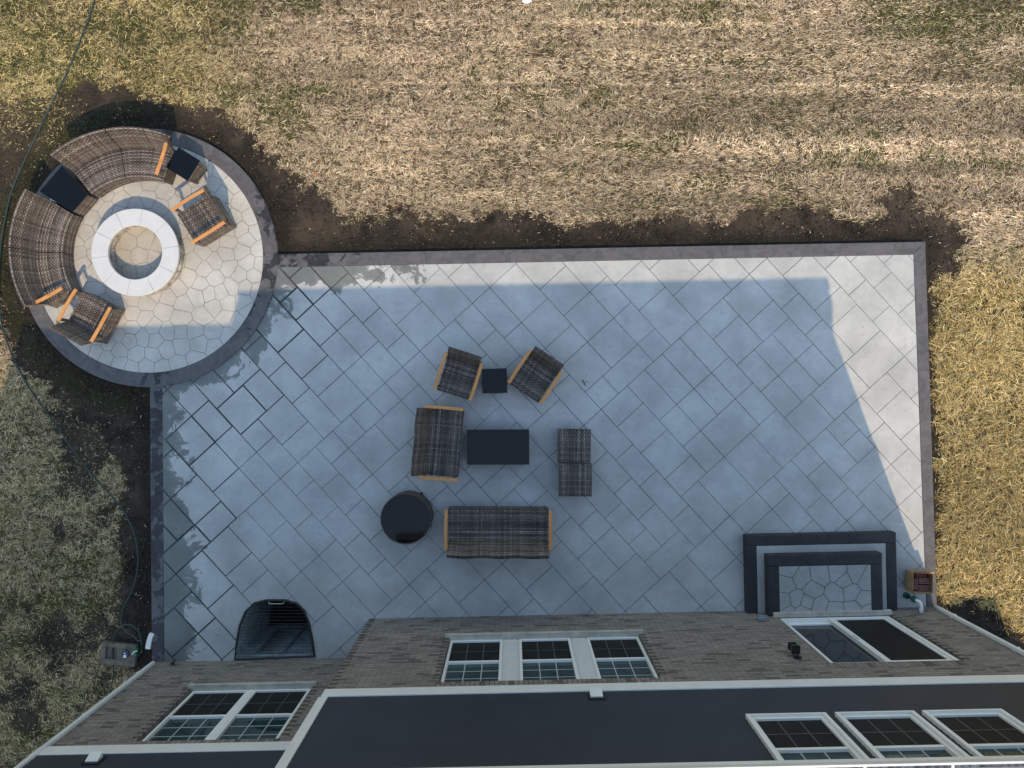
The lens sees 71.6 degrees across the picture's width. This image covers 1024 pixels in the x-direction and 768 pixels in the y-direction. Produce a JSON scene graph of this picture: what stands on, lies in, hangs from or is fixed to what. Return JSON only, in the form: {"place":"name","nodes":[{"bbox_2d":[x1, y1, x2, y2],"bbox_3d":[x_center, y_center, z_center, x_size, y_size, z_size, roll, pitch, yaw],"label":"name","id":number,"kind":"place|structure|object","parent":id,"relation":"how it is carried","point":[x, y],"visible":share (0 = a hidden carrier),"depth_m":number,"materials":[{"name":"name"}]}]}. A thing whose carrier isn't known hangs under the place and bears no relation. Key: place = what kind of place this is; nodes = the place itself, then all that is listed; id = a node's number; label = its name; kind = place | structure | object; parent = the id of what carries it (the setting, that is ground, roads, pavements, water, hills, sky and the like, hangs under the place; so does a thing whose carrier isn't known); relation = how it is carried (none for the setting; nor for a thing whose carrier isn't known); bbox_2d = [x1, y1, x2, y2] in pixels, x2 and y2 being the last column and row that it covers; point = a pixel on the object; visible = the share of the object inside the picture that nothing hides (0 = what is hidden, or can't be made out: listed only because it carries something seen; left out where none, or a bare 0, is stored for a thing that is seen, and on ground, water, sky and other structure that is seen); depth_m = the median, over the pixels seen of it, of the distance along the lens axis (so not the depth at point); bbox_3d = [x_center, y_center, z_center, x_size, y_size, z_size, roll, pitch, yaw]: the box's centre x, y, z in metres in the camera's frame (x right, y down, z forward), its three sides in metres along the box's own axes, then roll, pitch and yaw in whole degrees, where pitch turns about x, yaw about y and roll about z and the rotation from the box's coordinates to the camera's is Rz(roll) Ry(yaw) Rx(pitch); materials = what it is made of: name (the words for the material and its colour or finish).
{"place":"outdoors","nodes":[
{"label":"outdoors","id":0,"kind":"place"},
{"bbox_2d":[0,0,1023,767],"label":"ground","id":1,"kind":"structure","parent":0,"point":[498,240],"depth_m":13.39,"materials":[{"name":"brown plant"}]},
{"bbox_2d":[0,0,138,641],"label":"garden hose","id":2,"kind":"object","parent":1,"relation":"on","point":[36,398],"visible":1,"depth_m":13.30,"materials":[{"name":"rubber"}]},
{"bbox_2d":[99,641,138,666],"bbox_3d":[-7.370,5.060,13.320,0.660,0.100,0.400,6,90,0],"label":"splash block","id":3,"kind":"object","parent":1,"relation":"on","point":[106,654],"depth_m":13.27,"materials":[{"name":"beige concrete"}]},
{"bbox_2d":[100,624,141,700],"bbox_3d":[-7.282,5.248,13.305,0.573,0.062,1.519,12,90,0],"label":"garden hose","id":4,"kind":"object","parent":3,"relation":"on","point":[136,628],"visible":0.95,"depth_m":13.29,"materials":[{"name":"rubber"}]},
{"bbox_2d":[121,650,129,657],"bbox_3d":[-7.216,5.040,13.264,0.150,0.092,0.150,0,90,0],"label":"hose timer","id":5,"kind":"object","parent":3,"relation":"on","point":[125,653],"visible":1,"depth_m":13.23,"materials":[{"name":"blue plastic"}]},
{"bbox_2d":[131,647,138,655],"bbox_3d":[-7.040,5.011,13.263,0.148,0.075,0.126,-35,90,0],"label":"hose nozzle","id":6,"kind":"object","parent":3,"relation":"on","point":[134,651],"visible":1,"depth_m":13.25,"materials":[{"name":"green plastic"}]},
{"bbox_2d":[35,146,262,372],"bbox_3d":[-6.810,-2.360,13.289,4.298,0.006,4.298,0,90,0],"label":"round pad","id":7,"kind":"object","parent":1,"relation":"on","point":[201,315],"visible":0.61,"depth_m":13.29,"materials":[{"name":"stone"}]},
{"bbox_2d":[8,189,83,307],"bbox_3d":[-8.418,-2.395,12.879,0.894,0.815,2.086,0,90,0],"label":"curved sofa","id":8,"kind":"object","parent":7,"relation":"on","point":[45,229],"visible":0.99,"depth_m":12.89,"materials":[{"name":"wicker"}]},
{"bbox_2d":[40,166,97,215],"bbox_3d":[-8.085,-3.490,13.066,0.692,0.440,0.620,41,90,0],"label":"wedge table","id":9,"kind":"object","parent":7,"relation":"on","point":[66,188],"visible":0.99,"depth_m":12.85,"materials":[{"name":"black glass"}]},
{"bbox_2d":[49,288,124,345],"bbox_3d":[-7.679,-1.180,12.886,0.768,0.800,0.812,28,90,0],"label":"wicker armchair","id":10,"kind":"object","parent":7,"relation":"on","point":[93,318],"visible":1,"depth_m":12.90,"materials":[{"name":"wicker"}]},
{"bbox_2d":[50,126,175,197],"bbox_3d":[-7.071,-4.035,12.879,2.078,0.815,0.939,-10,90,0],"label":"curved sofa","id":11,"kind":"object","parent":7,"relation":"on","point":[101,163],"visible":0.97,"depth_m":12.89,"materials":[{"name":"wicker"}]},
{"bbox_2d":[91,209,184,295],"bbox_3d":[-6.870,-2.400,13.107,1.594,0.355,1.594,0,90,0],"label":"fire pit","id":12,"kind":"object","parent":7,"relation":"on","point":[113,229],"visible":1,"depth_m":12.93,"materials":[{"name":"stone"}]},
{"bbox_2d":[46,155,262,372],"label":"round pad joints","id":13,"kind":"object","parent":7,"relation":"attached to","point":[180,275],"visible":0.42,"depth_m":13.29,"materials":[{"name":"grey concrete"}]},
{"bbox_2d":[166,147,206,183],"bbox_3d":[-5.936,-3.969,13.046,0.460,0.480,0.430,32,90,0],"label":"side table","id":14,"kind":"object","parent":7,"relation":"on","point":[186,166],"visible":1,"depth_m":12.81,"materials":[{"name":"black glass"}]},
{"bbox_2d":[170,185,236,246],"bbox_3d":[-5.570,-3.024,12.886,0.812,0.800,0.758,-31,90,0],"label":"wicker armchair","id":15,"kind":"object","parent":7,"relation":"on","point":[206,219],"visible":1,"depth_m":12.91,"materials":[{"name":"wicker"}]},
{"bbox_2d":[19,129,278,386],"bbox_3d":[-6.810,-2.360,13.366,4.840,0.168,4.840,0,90,0],"label":"round pad border","id":16,"kind":"object","parent":1,"relation":"on","point":[235,343],"visible":0.61,"depth_m":13.28,"materials":[{"name":"grey stone"}]},
{"bbox_2d":[145,632,153,649],"bbox_3d":[-6.783,4.815,13.318,0.118,0.085,0.300,12,90,0],"label":"downspout shoe","id":17,"kind":"object","parent":1,"relation":"on","point":[149,641],"visible":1,"depth_m":13.28,"materials":[{"name":"white metal"}]},
{"bbox_2d":[1,92,973,661],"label":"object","id":18,"kind":"object","parent":1,"relation":"on","point":[323,232],"visible":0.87,"depth_m":13.40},
{"bbox_2d":[0,83,1023,726],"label":"soil clods","id":19,"kind":"object","parent":1,"relation":"on","point":[334,245],"visible":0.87,"depth_m":13.39,"materials":[{"name":"brown soil"}]},
{"bbox_2d":[14,605,1023,767],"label":"brick house","id":20,"kind":"structure","parent":1,"relation":"on","point":[906,687],"depth_m":10.04,"materials":[{"name":"brick"}]},
{"bbox_2d":[142,690,248,740],"bbox_3d":[-4.950,5.258,11.204,0.965,1.787,0.070,-1,90,0],"label":"window","id":21,"kind":"structure","parent":20,"relation":"in","point":[201,713],"depth_m":11.18,"materials":[{"name":"glass"}]},
{"bbox_2d":[213,689,310,739],"bbox_3d":[-3.905,5.236,11.204,0.965,1.787,0.070,-1,90,0],"label":"window","id":22,"kind":"structure","parent":20,"relation":"in","point":[253,720],"depth_m":11.18,"materials":[{"name":"glass"}]},
{"bbox_2d":[234,599,314,660],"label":"window well","id":23,"kind":"object","parent":20,"relation":"attached to","point":[274,628],"depth_m":13.84,"materials":[{"name":"metal"}]},
{"bbox_2d":[254,628,312,654],"bbox_3d":[-4.355,5.140,14.185,1.100,1.350,0.050,-1,90,0],"label":"basement window","id":24,"kind":"structure","parent":23,"relation":"in","point":[281,630],"depth_m":14.15,"materials":[{"name":"black glass"}]},
{"bbox_2d":[441,640,502,681],"bbox_3d":[-0.609,4.437,11.306,0.900,1.803,0.070,-1,90,0],"label":"window","id":25,"kind":"structure","parent":20,"relation":"in","point":[485,656],"depth_m":11.29,"materials":[{"name":"glass"}]},
{"bbox_2d":[519,638,578,679],"bbox_3d":[0.561,4.412,11.306,0.880,1.803,0.070,-1,90,0],"label":"window","id":26,"kind":"structure","parent":20,"relation":"in","point":[540,659],"depth_m":11.30,"materials":[{"name":"glass"}]},
{"bbox_2d":[586,637,657,678],"bbox_3d":[1.726,4.388,11.306,0.890,1.803,0.070,-1,90,0],"label":"window","id":27,"kind":"structure","parent":20,"relation":"in","point":[631,658],"depth_m":11.29,"materials":[{"name":"glass"}]},
{"bbox_2d":[745,712,868,759],"bbox_3d":[3.491,4.249,8.270,1.025,1.580,0.105,-1,90,0],"label":"window","id":28,"kind":"structure","parent":20,"relation":"in","point":[809,735],"depth_m":8.55,"materials":[{"name":"glass"}]},
{"bbox_2d":[780,616,958,662],"bbox_3d":[5.860,4.292,11.860,1.980,2.100,0.140,-1,90,0],"label":"sliding door","id":29,"kind":"structure","parent":20,"relation":"in","point":[876,638],"depth_m":11.88,"materials":[{"name":"white plastic"}]},
{"bbox_2d":[835,710,968,757],"bbox_3d":[4.623,4.225,8.270,1.010,1.580,0.105,-1,90,0],"label":"window","id":30,"kind":"structure","parent":20,"relation":"in","point":[904,734],"depth_m":8.55,"materials":[{"name":"glass"}]},
{"bbox_2d":[903,592,923,612],"bbox_3d":[7.456,4.035,13.144,0.148,0.348,0.330,-35,90,0],"label":"drain pipe","id":31,"kind":"object","parent":20,"relation":"attached to","point":[906,595],"visible":1,"depth_m":13.08,"materials":[{"name":"white plastic"}]},
{"bbox_2d":[922,708,1023,755],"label":"window","id":32,"kind":"structure","parent":20,"relation":"in","point":[997,732],"depth_m":8.64,"materials":[{"name":"glass"}]},
{"bbox_2d":[150,242,936,661],"bbox_3d":[0.592,1.375,13.371,14.765,0.130,8.090,0,90,0],"label":"patio border","id":33,"kind":"object","parent":1,"relation":"on","point":[506,256],"visible":0.64,"depth_m":13.31,"materials":[{"name":"grey stone"}]},
{"bbox_2d":[999,637,1023,649],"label":"air conditioner","id":34,"kind":"object","parent":1,"relation":"on","point":[1014,642],"visible":0.12,"depth_m":13.02,"materials":[{"name":"metal"}]},
{"bbox_2d":[162,254,925,661],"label":"patio","id":35,"kind":"structure","parent":0,"point":[642,427],"depth_m":13.31,"materials":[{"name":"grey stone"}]},
{"bbox_2d":[380,491,432,543],"bbox_3d":[-1.915,2.435,13.057,0.920,0.505,0.920,0,90,0],"label":"round table","id":36,"kind":"object","parent":35,"relation":"on","point":[406,517],"visible":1,"depth_m":12.81,"materials":[{"name":"black glass"}]},
{"bbox_2d":[411,405,463,481],"bbox_3d":[-1.334,1.056,12.905,0.824,0.810,1.341,5,90,0],"label":"wicker loveseat","id":37,"kind":"object","parent":35,"relation":"on","point":[438,430],"visible":1,"depth_m":12.93,"materials":[{"name":"wicker"}]},
{"bbox_2d":[433,346,482,400],"bbox_3d":[-0.948,-0.186,12.910,0.738,0.800,0.812,18,90,0],"label":"wicker armchair","id":38,"kind":"object","parent":35,"relation":"on","point":[461,372],"visible":1,"depth_m":12.93,"materials":[{"name":"wicker"}]},
{"bbox_2d":[482,368,506,393],"bbox_3d":[-0.315,-0.056,13.070,0.452,0.480,0.445,-2,90,0],"label":"side table","id":39,"kind":"object","parent":35,"relation":"on","point":[494,380],"visible":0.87,"depth_m":12.83,"materials":[{"name":"black glass"}]},
{"bbox_2d":[444,506,551,558],"bbox_3d":[-0.248,2.676,12.907,1.942,0.807,0.832,0,90,0],"label":"wicker sofa","id":40,"kind":"object","parent":35,"relation":"on","point":[500,532],"visible":1,"depth_m":12.93,"materials":[{"name":"wicker"}]},
{"bbox_2d":[467,429,528,464],"bbox_3d":[-0.253,1.146,13.100,1.131,0.420,0.640,0,90,0],"label":"coffee table","id":41,"kind":"object","parent":35,"relation":"on","point":[498,447],"visible":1,"depth_m":12.89,"materials":[{"name":"black glass"}]},
{"bbox_2d":[508,346,563,403],"bbox_3d":[0.444,-0.167,12.910,0.748,0.800,0.812,34,90,0],"label":"wicker armchair","id":42,"kind":"object","parent":35,"relation":"on","point":[535,374],"visible":1,"depth_m":12.93,"materials":[{"name":"wicker"}]},
{"bbox_2d":[557,429,590,462],"bbox_3d":[1.131,1.125,13.115,0.610,0.389,0.610,1,90,0],"label":"wicker ottoman","id":43,"kind":"object","parent":35,"relation":"on","point":[573,445],"visible":1,"depth_m":12.94,"materials":[{"name":"wicker"}]},
{"bbox_2d":[558,462,591,496],"bbox_3d":[1.153,1.742,13.115,0.610,0.389,0.610,0,90,0],"label":"wicker ottoman","id":44,"kind":"object","parent":35,"relation":"on","point":[574,479],"visible":0.98,"depth_m":12.94,"materials":[{"name":"wicker"}]},
{"bbox_2d":[743,531,897,615],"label":"steps","id":45,"kind":"structure","parent":35,"relation":"on","point":[822,571],"depth_m":12.97,"materials":[{"name":"stone"}]},
{"bbox_2d":[905,569,934,593],"bbox_3d":[7.537,3.645,13.132,0.416,0.345,0.451,2,90,0],"label":"cardboard box","id":46,"kind":"object","parent":35,"relation":"on","point":[909,580],"visible":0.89,"depth_m":13.11,"materials":[{"name":"brown cardboard"}]},
{"bbox_2d":[914,573,926,577],"bbox_3d":[7.594,3.543,13.205,0.205,0.060,0.098,2,90,0],"label":"perforated brick","id":47,"kind":"object","parent":46,"relation":"in","point":[920,575],"visible":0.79,"depth_m":13.18,"materials":[{"name":"red brick"}]},
{"bbox_3d":[7.619,3.644,13.205,0.205,0.060,0.098,2,90,0],"label":"perforated brick","id":48,"kind":"object","parent":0,"visible":0},
{"bbox_2d":[917,578,929,583],"bbox_3d":[7.619,3.644,13.143,0.205,0.060,0.098,2,90,0],"label":"perforated brick","id":49,"kind":"object","parent":48,"relation":"on","point":[923,580],"visible":1,"depth_m":13.11,"materials":[{"name":"red brick"}]},
{"bbox_3d":[7.614,3.772,13.205,0.205,0.060,0.098,2,90,0],"label":"perforated brick","id":50,"kind":"object","parent":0,"visible":0},
{"bbox_2d":[918,584,929,590],"bbox_3d":[7.614,3.772,13.143,0.205,0.060,0.098,2,90,0],"label":"perforated brick","id":51,"kind":"object","parent":50,"relation":"on","point":[923,587],"visible":1,"depth_m":13.11,"materials":[{"name":"red brick"}]},
{"bbox_3d":[7.448,3.701,13.205,0.098,0.060,0.205,2,90,0],"label":"perforated brick","id":52,"kind":"object","parent":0,"visible":0},
{"bbox_2d":[913,578,917,589],"bbox_3d":[7.449,3.701,13.143,0.098,0.060,0.205,2,90,0],"label":"perforated brick","id":53,"kind":"object","parent":52,"relation":"on","point":[915,583],"visible":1,"depth_m":13.11,"materials":[{"name":"red brick"}]}
]}

